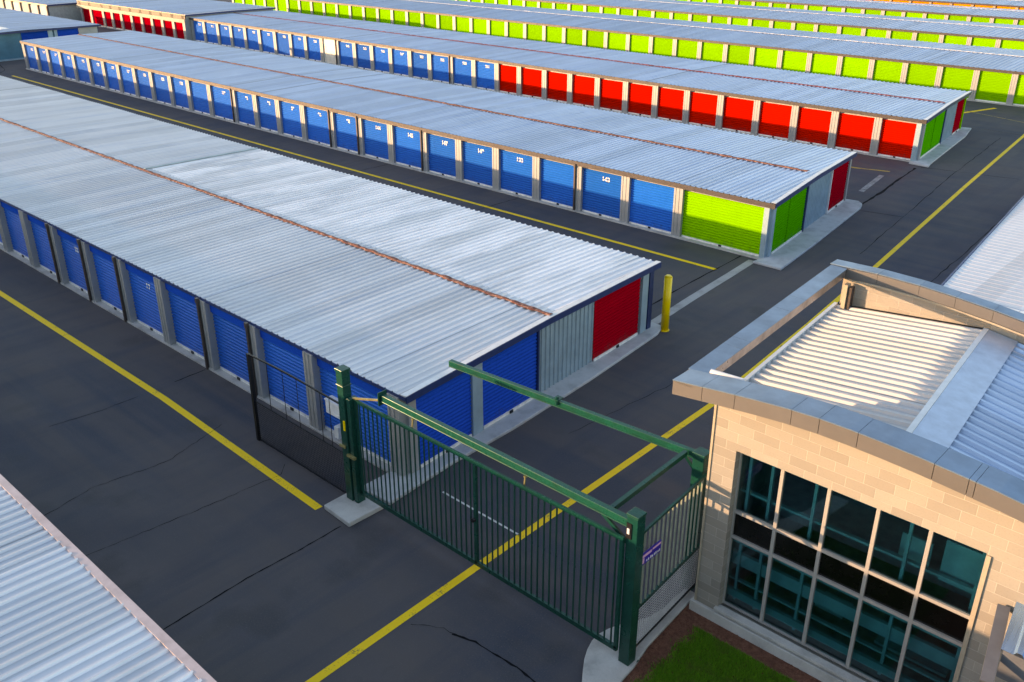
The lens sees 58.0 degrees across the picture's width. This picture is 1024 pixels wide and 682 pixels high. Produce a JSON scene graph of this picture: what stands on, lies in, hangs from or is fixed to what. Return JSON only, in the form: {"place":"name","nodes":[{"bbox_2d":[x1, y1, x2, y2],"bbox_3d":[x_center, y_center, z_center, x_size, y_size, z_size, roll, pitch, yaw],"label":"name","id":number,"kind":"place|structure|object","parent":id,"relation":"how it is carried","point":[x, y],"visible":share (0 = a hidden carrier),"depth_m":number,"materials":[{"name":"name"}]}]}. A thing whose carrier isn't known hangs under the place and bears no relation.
{"place":"outdoors","nodes":[
{"label":"outdoors","id":0,"kind":"place"},
{"bbox_2d":[0,0,81,20],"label":"storage building","id":1,"kind":"structure","parent":0,"point":[68,9],"depth_m":143.75,"materials":[{"name":"grey metal"}]},
{"bbox_2d":[0,8,100,61],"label":"storage building","id":2,"kind":"structure","parent":0,"point":[16,27],"depth_m":111.83,"materials":[{"name":"grey blue ribbed steel"},{"name":"white metal"},{"name":"blue painted steel"}]},
{"bbox_2d":[76,0,275,40],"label":"storage building","id":3,"kind":"structure","parent":0,"point":[169,18],"depth_m":131.93,"materials":[{"name":"grey metal"}]},
{"bbox_2d":[0,0,1023,681],"bbox_3d":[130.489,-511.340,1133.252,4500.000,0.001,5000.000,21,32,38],"label":"asphalt ground","id":4,"kind":"structure","parent":0,"point":[314,608],"depth_m":29.41,"materials":[{"name":"asphalt"}]},
{"bbox_2d":[0,474,216,681],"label":"storage building","id":5,"kind":"structure","parent":4,"relation":"on","point":[70,611],"depth_m":15.87,"materials":[{"name":"grey metal"}]},
{"bbox_2d":[0,291,321,509],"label":"yellow line","id":6,"kind":"object","parent":4,"relation":"on","point":[289,487],"visible":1,"depth_m":32.57,"materials":[{"name":"paint"}]},
{"bbox_2d":[246,353,345,492],"bbox_3d":[-6.614,2.527,28.580,5.036,3.243,0.110,21,32,38],"label":"wire fence","id":7,"kind":"object","parent":4,"relation":"on","point":[253,397],"visible":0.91,"depth_m":28.97,"materials":[{"name":"black metal"}]},
{"bbox_2d":[0,75,661,475],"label":"storage building","id":8,"kind":"structure","parent":4,"relation":"on","point":[218,255],"depth_m":37.69,"materials":[{"name":"metal"}]},
{"bbox_2d":[3,207,28,259],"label":"door","id":9,"kind":"structure","parent":8,"relation":"in","point":[13,219],"depth_m":46.56,"materials":[{"name":"blue metal"}]},
{"bbox_2d":[30,221,55,274],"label":"door","id":10,"kind":"structure","parent":8,"relation":"in","point":[40,233],"depth_m":44.58,"materials":[{"name":"blue metal"}]},
{"bbox_2d":[60,236,87,292],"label":"door","id":11,"kind":"structure","parent":8,"relation":"in","point":[72,258],"depth_m":42.52,"materials":[{"name":"blue metal"}]},
{"bbox_2d":[92,252,122,312],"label":"door","id":12,"kind":"structure","parent":8,"relation":"in","point":[105,270],"depth_m":40.45,"materials":[{"name":"blue metal"}]},
{"bbox_2d":[128,270,162,335],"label":"door","id":13,"kind":"structure","parent":8,"relation":"in","point":[143,290],"depth_m":38.35,"materials":[{"name":"blue metal"}]},
{"bbox_2d":[168,291,204,359],"bbox_3d":[-12.585,-0.554,36.106,2.820,2.420,0.115,21,32,38],"label":"door","id":14,"kind":"structure","parent":8,"relation":"in","point":[185,317],"depth_m":36.33,"materials":[{"name":"blue metal"}]},
{"bbox_2d":[212,313,249,384],"bbox_3d":[-10.166,0.395,34.072,2.820,2.420,0.115,21,32,38],"label":"door","id":15,"kind":"structure","parent":8,"relation":"in","point":[231,339],"depth_m":34.31,"materials":[{"name":"blue metal"}]},
{"bbox_2d":[262,338,308,418],"bbox_3d":[-7.748,1.345,32.038,2.820,2.420,0.115,21,32,38],"label":"door","id":16,"kind":"structure","parent":8,"relation":"in","point":[275,355],"depth_m":32.17,"materials":[{"name":"blue metal"}]},
{"bbox_2d":[319,367,390,465],"bbox_3d":[-4.977,2.432,29.708,3.780,2.420,0.115,21,32,38],"label":"door","id":17,"kind":"structure","parent":8,"relation":"in","point":[328,379],"depth_m":29.52,"materials":[{"name":"blue metal"}]},
{"bbox_2d":[416,373,471,467],"bbox_3d":[-2.112,2.455,29.316,0.115,2.570,2.560,19,31,34],"label":"door","id":18,"kind":"structure","parent":8,"relation":"in","point":[449,403],"depth_m":29.35,"materials":[{"name":"blue metal"}]},
{"bbox_2d":[482,333,536,428],"bbox_3d":[-0.043,1.362,31.658,0.115,2.570,2.980,19,31,34],"label":"door","id":19,"kind":"structure","parent":8,"relation":"in","point":[517,363],"depth_m":31.64,"materials":[{"name":"blue metal"}]},
{"bbox_2d":[592,278,640,360],"bbox_3d":[4.162,-0.860,36.419,0.115,2.570,3.280,19,31,34],"label":"door","id":20,"kind":"structure","parent":8,"relation":"in","point":[616,316],"depth_m":36.38,"materials":[{"name":"red metal"}]},
{"bbox_2d":[324,493,383,526],"bbox_3d":[-4.653,4.875,27.194,1.299,0.160,1.327,21,32,38],"label":"post pad","id":21,"kind":"object","parent":4,"relation":"on","point":[344,509],"visible":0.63,"depth_m":26.98,"materials":[{"name":"concrete"}]},
{"bbox_2d":[334,364,365,502],"bbox_3d":[-4.621,2.739,26.487,0.650,4.310,0.360,21,32,38],"label":"gate post","id":22,"kind":"object","parent":21,"relation":"on","point":[348,445],"visible":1,"depth_m":26.34,"materials":[{"name":"green metal"}]},
{"bbox_2d":[14,76,715,269],"bbox_3d":[-21.545,-15.825,71.715,85.901,0.001,0.333,21,32,38],"label":"yellow line","id":23,"kind":"object","parent":4,"relation":"on","point":[406,184],"visible":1,"depth_m":58.27,"materials":[{"name":"paint"}]},
{"bbox_2d":[20,30,856,259],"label":"storage building","id":24,"kind":"structure","parent":4,"relation":"on","point":[752,196],"depth_m":60.55,"materials":[{"name":"metal"}]},
{"bbox_2d":[75,56,90,83],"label":"door","id":25,"kind":"structure","parent":24,"relation":"in","point":[81,62],"depth_m":93.23,"materials":[{"name":"blue metal"}]},
{"bbox_2d":[90,59,104,87],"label":"door","id":26,"kind":"structure","parent":24,"relation":"in","point":[96,65],"depth_m":91.23,"materials":[{"name":"blue metal"}]},
{"bbox_2d":[105,62,119,91],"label":"door","id":27,"kind":"structure","parent":24,"relation":"in","point":[110,68],"depth_m":89.31,"materials":[{"name":"blue metal"}]},
{"bbox_2d":[120,66,135,95],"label":"door","id":28,"kind":"structure","parent":24,"relation":"in","point":[126,72],"depth_m":87.37,"materials":[{"name":"blue metal"}]},
{"bbox_2d":[136,69,151,99],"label":"door","id":29,"kind":"structure","parent":24,"relation":"in","point":[143,77],"depth_m":85.43,"materials":[{"name":"blue metal"}]},
{"bbox_2d":[153,73,170,104],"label":"door","id":30,"kind":"structure","parent":24,"relation":"in","point":[161,82],"depth_m":83.40,"materials":[{"name":"blue metal"}]},
{"bbox_2d":[172,77,188,109],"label":"door","id":31,"kind":"structure","parent":24,"relation":"in","point":[179,85],"depth_m":81.40,"materials":[{"name":"blue metal"}]},
{"bbox_2d":[190,81,209,114],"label":"door","id":32,"kind":"structure","parent":24,"relation":"in","point":[199,91],"depth_m":79.38,"materials":[{"name":"blue metal"}]},
{"bbox_2d":[211,86,232,120],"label":"door","id":33,"kind":"structure","parent":24,"relation":"in","point":[221,96],"depth_m":77.20,"materials":[{"name":"blue metal"}]},
{"bbox_2d":[236,91,254,126],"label":"door","id":34,"kind":"structure","parent":24,"relation":"in","point":[245,104],"depth_m":75.04,"materials":[{"name":"blue metal"}]},
{"bbox_2d":[258,96,277,131],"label":"door","id":35,"kind":"structure","parent":24,"relation":"in","point":[267,111],"depth_m":73.09,"materials":[{"name":"blue metal"}]},
{"bbox_2d":[280,101,301,138],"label":"door","id":36,"kind":"structure","parent":24,"relation":"in","point":[291,120],"depth_m":71.13,"materials":[{"name":"blue metal"}]},
{"bbox_2d":[305,107,329,145],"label":"door","id":37,"kind":"structure","parent":24,"relation":"in","point":[317,120],"depth_m":69.05,"materials":[{"name":"blue metal"}]},
{"bbox_2d":[335,113,357,152],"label":"door","id":38,"kind":"structure","parent":24,"relation":"in","point":[346,136],"depth_m":66.96,"materials":[{"name":"blue metal"}]},
{"bbox_2d":[363,119,388,160],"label":"door","id":39,"kind":"structure","parent":24,"relation":"in","point":[375,133],"depth_m":64.88,"materials":[{"name":"blue metal"}]},
{"bbox_2d":[394,126,420,168],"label":"door","id":40,"kind":"structure","parent":24,"relation":"in","point":[407,142],"depth_m":62.81,"materials":[{"name":"blue metal"}]},
{"bbox_2d":[428,134,455,177],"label":"door","id":41,"kind":"structure","parent":24,"relation":"in","point":[441,151],"depth_m":60.73,"materials":[{"name":"blue metal"}]},
{"bbox_2d":[463,141,491,187],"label":"door","id":42,"kind":"structure","parent":24,"relation":"in","point":[477,159],"depth_m":58.69,"materials":[{"name":"blue metal"}]},
{"bbox_2d":[500,150,531,197],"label":"door","id":43,"kind":"structure","parent":24,"relation":"in","point":[516,169],"depth_m":56.63,"materials":[{"name":"blue metal"}]},
{"bbox_2d":[541,159,573,208],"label":"door","id":44,"kind":"structure","parent":24,"relation":"in","point":[556,177],"depth_m":54.61,"materials":[{"name":"blue metal"}]},
{"bbox_2d":[582,168,621,219],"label":"door","id":45,"kind":"structure","parent":24,"relation":"in","point":[601,190],"depth_m":52.57,"materials":[{"name":"blue metal"}]},
{"bbox_2d":[629,179,673,233],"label":"door","id":46,"kind":"structure","parent":24,"relation":"in","point":[651,204],"depth_m":50.46,"materials":[{"name":"blue metal"}]},
{"bbox_2d":[681,191,763,255],"bbox_3d":[10.821,-6.063,47.730,4.760,2.570,0.115,21,32,38],"label":"door","id":47,"kind":"structure","parent":24,"relation":"in","point":[737,226],"depth_m":47.71,"materials":[{"name":"green metal"}]},
{"bbox_2d":[771,187,806,253],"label":"door","id":48,"kind":"structure","parent":24,"relation":"in","point":[797,201],"depth_m":48.04,"materials":[{"name":"metal"}]},
{"bbox_2d":[827,161,848,212],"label":"door","id":49,"kind":"structure","parent":24,"relation":"in","point":[840,173],"depth_m":53.95,"materials":[{"name":"red metal"}]},
{"bbox_2d":[364,322,660,504],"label":"kerb","id":50,"kind":"structure","parent":4,"relation":"on","point":[564,388],"depth_m":32.19,"materials":[{"name":"concrete"}]},
{"bbox_2d":[353,359,709,665],"bbox_3d":[0.424,3.746,24.767,9.764,4.300,3.886,21,32,38],"label":"gate gantry","id":51,"kind":"object","parent":4,"relation":"on","point":[633,520],"visible":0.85,"depth_m":22.36,"materials":[{"name":"green metal"}]},
{"bbox_2d":[353,399,624,650],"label":"sliding gate","id":52,"kind":"structure","parent":51,"relation":"attached to","point":[578,624],"depth_m":23.24,"materials":[{"name":"green metal"}]},
{"bbox_2d":[189,10,971,161],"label":"storage building","id":53,"kind":"structure","parent":4,"relation":"on","point":[900,122],"depth_m":81.35,"materials":[{"name":"grey metal"}]},
{"bbox_2d":[261,30,274,53],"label":"door","id":54,"kind":"structure","parent":53,"relation":"in","point":[267,37],"depth_m":112.82,"materials":[{"name":"blue metal"}]},
{"bbox_2d":[276,33,289,55],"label":"door","id":55,"kind":"structure","parent":53,"relation":"in","point":[282,39],"depth_m":110.83,"materials":[{"name":"blue metal"}]},
{"bbox_2d":[292,35,304,58],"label":"door","id":56,"kind":"structure","parent":53,"relation":"in","point":[298,43],"depth_m":108.90,"materials":[{"name":"blue metal"}]},
{"bbox_2d":[307,37,320,61],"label":"door","id":57,"kind":"structure","parent":53,"relation":"in","point":[313,43],"depth_m":107.02,"materials":[{"name":"blue metal"}]},
{"bbox_2d":[339,42,353,66],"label":"door","id":58,"kind":"structure","parent":53,"relation":"in","point":[346,52],"depth_m":103.33,"materials":[{"name":"blue metal"}]},
{"bbox_2d":[356,44,370,69],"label":"door","id":59,"kind":"structure","parent":53,"relation":"in","point":[363,51],"depth_m":101.45,"materials":[{"name":"blue metal"}]},
{"bbox_2d":[374,47,388,72],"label":"door","id":60,"kind":"structure","parent":53,"relation":"in","point":[380,54],"depth_m":99.56,"materials":[{"name":"blue metal"}]},
{"bbox_2d":[393,49,407,75],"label":"door","id":61,"kind":"structure","parent":53,"relation":"in","point":[400,58],"depth_m":97.66,"materials":[{"name":"blue metal"}]},
{"bbox_2d":[412,52,427,78],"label":"door","id":62,"kind":"structure","parent":53,"relation":"in","point":[420,66],"depth_m":95.77,"materials":[{"name":"blue metal"}]},
{"bbox_2d":[432,55,448,82],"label":"door","id":63,"kind":"structure","parent":53,"relation":"in","point":[440,68],"depth_m":93.87,"materials":[{"name":"blue metal"}]},
{"bbox_2d":[454,58,471,86],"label":"door","id":64,"kind":"structure","parent":53,"relation":"in","point":[462,67],"depth_m":91.88,"materials":[{"name":"blue metal"}]},
{"bbox_2d":[476,61,493,90],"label":"door","id":65,"kind":"structure","parent":53,"relation":"in","point":[485,71],"depth_m":89.95,"materials":[{"name":"blue metal"}]},
{"bbox_2d":[500,65,516,93],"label":"door","id":66,"kind":"structure","parent":53,"relation":"in","point":[508,74],"depth_m":88.06,"materials":[{"name":"red metal"}]},
{"bbox_2d":[522,68,541,98],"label":"door","id":67,"kind":"structure","parent":53,"relation":"in","point":[531,78],"depth_m":86.21,"materials":[{"name":"red metal"}]},
{"bbox_2d":[547,71,566,102],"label":"door","id":68,"kind":"structure","parent":53,"relation":"in","point":[557,82],"depth_m":84.31,"materials":[{"name":"red metal"}]},
{"bbox_2d":[573,75,594,106],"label":"door","id":69,"kind":"structure","parent":53,"relation":"in","point":[583,87],"depth_m":82.40,"materials":[{"name":"red metal"}]},
{"bbox_2d":[600,79,622,111],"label":"door","id":70,"kind":"structure","parent":53,"relation":"in","point":[611,91],"depth_m":80.49,"materials":[{"name":"red metal"}]},
{"bbox_2d":[628,83,652,116],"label":"door","id":71,"kind":"structure","parent":53,"relation":"in","point":[640,96],"depth_m":78.59,"materials":[{"name":"red metal"}]},
{"bbox_2d":[657,87,683,121],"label":"door","id":72,"kind":"structure","parent":53,"relation":"in","point":[670,102],"depth_m":76.69,"materials":[{"name":"red metal"}]},
{"bbox_2d":[689,92,717,127],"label":"door","id":73,"kind":"structure","parent":53,"relation":"in","point":[703,107],"depth_m":74.77,"materials":[{"name":"red metal"}]},
{"bbox_2d":[722,97,753,133],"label":"door","id":74,"kind":"structure","parent":53,"relation":"in","point":[738,113],"depth_m":72.81,"materials":[{"name":"red metal"}]},
{"bbox_2d":[758,102,791,139],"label":"door","id":75,"kind":"structure","parent":53,"relation":"in","point":[774,121],"depth_m":70.84,"materials":[{"name":"red metal"}]},
{"bbox_2d":[796,107,831,145],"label":"door","id":76,"kind":"structure","parent":53,"relation":"in","point":[813,126],"depth_m":68.86,"materials":[{"name":"red metal"}]},
{"bbox_2d":[835,113,874,152],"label":"door","id":77,"kind":"structure","parent":53,"relation":"in","point":[854,133],"depth_m":66.91,"materials":[{"name":"red metal"}]},
{"bbox_2d":[877,119,916,159],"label":"door","id":78,"kind":"structure","parent":53,"relation":"in","point":[896,137],"depth_m":65.01,"materials":[{"name":"red metal"}]},
{"bbox_2d":[920,110,945,158],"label":"door","id":79,"kind":"structure","parent":53,"relation":"in","point":[929,128],"depth_m":66.40,"materials":[{"name":"metal"}]},
{"bbox_2d":[582,589,694,681],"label":"kerb","id":80,"kind":"structure","parent":4,"relation":"on","point":[602,663],"depth_m":21.75,"materials":[{"name":"concrete"}]},
{"bbox_2d":[636,473,706,646],"bbox_3d":[3.743,5.288,22.137,0.060,3.420,3.188,19,31,35],"label":"picket fence","id":81,"kind":"object","parent":80,"relation":"on","point":[682,561],"visible":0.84,"depth_m":22.22,"materials":[{"name":"green metal"}]},
{"bbox_2d":[305,134,1023,681],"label":"yellow line","id":82,"kind":"object","parent":4,"relation":"on","point":[379,634],"visible":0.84,"depth_m":26.93,"materials":[{"name":"paint"}]},
{"bbox_2d":[661,274,672,331],"bbox_3d":[6.394,-1.567,38.264,0.400,2.470,0.400,21,32,38],"label":"bollard","id":83,"kind":"object","parent":4,"relation":"on","point":[667,290],"visible":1,"depth_m":38.13,"materials":[{"name":"metal"}]},
{"bbox_2d":[651,260,752,323],"bbox_3d":[8.970,-2.373,42.887,0.458,0.001,10.088,18,31,34],"label":"gutter","id":84,"kind":"object","parent":4,"relation":"on","point":[702,291],"visible":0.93,"depth_m":42.92,"materials":[{"name":"concrete"}]},
{"bbox_2d":[622,604,821,681],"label":"mulch bed","id":85,"kind":"object","parent":4,"relation":"on","point":[797,677],"visible":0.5,"depth_m":22.00,"materials":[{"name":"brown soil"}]},
{"bbox_2d":[753,199,861,269],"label":"kerb","id":86,"kind":"structure","parent":4,"relation":"on","point":[806,239],"depth_m":49.51,"materials":[{"name":"concrete"}]},
{"bbox_2d":[672,259,1023,681],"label":"office","id":87,"kind":"structure","parent":4,"relation":"on","point":[863,516],"depth_m":21.15,"materials":[{"name":"stone"}]},
{"bbox_2d":[722,453,969,681],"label":"window frame","id":88,"kind":"structure","parent":87,"relation":"in","point":[933,615],"depth_m":20.22,"materials":[{"name":"silver metal"}]},
{"bbox_2d":[909,127,970,166],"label":"kerb","id":89,"kind":"structure","parent":4,"relation":"on","point":[940,150],"depth_m":67.73,"materials":[{"name":"concrete"}]},
{"bbox_2d":[232,0,1023,106],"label":"storage building","id":90,"kind":"structure","parent":0,"point":[992,75],"depth_m":103.45,"materials":[{"name":"grey metal"}]},
{"bbox_2d":[527,24,541,41],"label":"door","id":91,"kind":"structure","parent":90,"relation":"in","point":[534,32],"depth_m":118.06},
{"bbox_2d":[546,26,561,43],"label":"door","id":92,"kind":"structure","parent":90,"relation":"in","point":[553,34],"depth_m":116.05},
{"bbox_2d":[566,28,582,45],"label":"door","id":93,"kind":"structure","parent":90,"relation":"in","point":[573,36],"depth_m":114.01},
{"bbox_2d":[587,30,603,48],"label":"door","id":94,"kind":"structure","parent":90,"relation":"in","point":[595,39],"depth_m":111.97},
{"bbox_2d":[608,33,625,50],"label":"door","id":95,"kind":"structure","parent":90,"relation":"in","point":[616,41],"depth_m":109.98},
{"bbox_2d":[630,35,648,53],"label":"door","id":96,"kind":"structure","parent":90,"relation":"in","point":[638,44],"depth_m":107.94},
{"bbox_2d":[653,37,672,56],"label":"door","id":97,"kind":"structure","parent":90,"relation":"in","point":[661,46],"depth_m":105.96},
{"bbox_2d":[676,40,697,59],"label":"door","id":98,"kind":"structure","parent":90,"relation":"in","point":[685,49],"depth_m":103.92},
{"bbox_2d":[701,42,723,62],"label":"door","id":99,"kind":"structure","parent":90,"relation":"in","point":[713,52],"depth_m":101.92,"materials":[{"name":"metal"}]},
{"bbox_2d":[727,45,749,65],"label":"door","id":100,"kind":"structure","parent":90,"relation":"in","point":[737,55],"depth_m":99.90,"materials":[{"name":"metal"}]},
{"bbox_2d":[754,48,777,68],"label":"door","id":101,"kind":"structure","parent":90,"relation":"in","point":[766,58],"depth_m":97.88,"materials":[{"name":"metal"}]},
{"bbox_2d":[782,51,806,71],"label":"door","id":102,"kind":"structure","parent":90,"relation":"in","point":[792,61],"depth_m":95.87,"materials":[{"name":"metal"}]},
{"bbox_2d":[811,53,837,75],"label":"door","id":103,"kind":"structure","parent":90,"relation":"in","point":[821,64],"depth_m":93.84,"materials":[{"name":"metal"}]},
{"bbox_2d":[841,57,869,79],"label":"door","id":104,"kind":"structure","parent":90,"relation":"in","point":[857,68],"depth_m":91.83,"materials":[{"name":"metal"}]},
{"bbox_2d":[872,60,902,82],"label":"door","id":105,"kind":"structure","parent":90,"relation":"in","point":[887,71],"depth_m":89.82,"materials":[{"name":"metal"}]},
{"bbox_2d":[905,63,937,86],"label":"door","id":106,"kind":"structure","parent":90,"relation":"in","point":[917,74],"depth_m":87.78,"materials":[{"name":"metal"}]},
{"bbox_2d":[940,67,973,98],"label":"door","id":107,"kind":"structure","parent":90,"relation":"in","point":[952,78],"depth_m":85.77,"materials":[{"name":"metal"}]},
{"bbox_2d":[975,71,1011,103],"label":"door","id":108,"kind":"structure","parent":90,"relation":"in","point":[992,86],"depth_m":83.90,"materials":[{"name":"metal"}]},
{"bbox_2d":[1013,75,1023,105],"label":"door","id":109,"kind":"structure","parent":90,"relation":"in","point":[1019,93],"depth_m":82.60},
{"bbox_2d":[631,625,794,681],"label":"grass","id":110,"kind":"structure","parent":0,"point":[696,662],"depth_m":21.47,"materials":[{"name":"plant"}]},
{"bbox_2d":[456,0,1023,49],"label":"storage building","id":111,"kind":"structure","parent":0,"point":[998,35],"depth_m":121.31,"materials":[{"name":"grey metal"}]},
{"bbox_2d":[677,0,1023,24],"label":"storage building","id":112,"kind":"structure","parent":0,"point":[969,14],"depth_m":134.44,"materials":[{"name":"grey metal"}]},
{"bbox_2d":[873,0,1023,9],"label":"storage building","id":113,"kind":"structure","parent":0,"point":[1010,4],"depth_m":143.05,"materials":[{"name":"grey metal"}]},
{"bbox_2d":[941,195,1023,313],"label":"roof","id":114,"kind":"structure","parent":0,"point":[990,267],"depth_m":37.12,"materials":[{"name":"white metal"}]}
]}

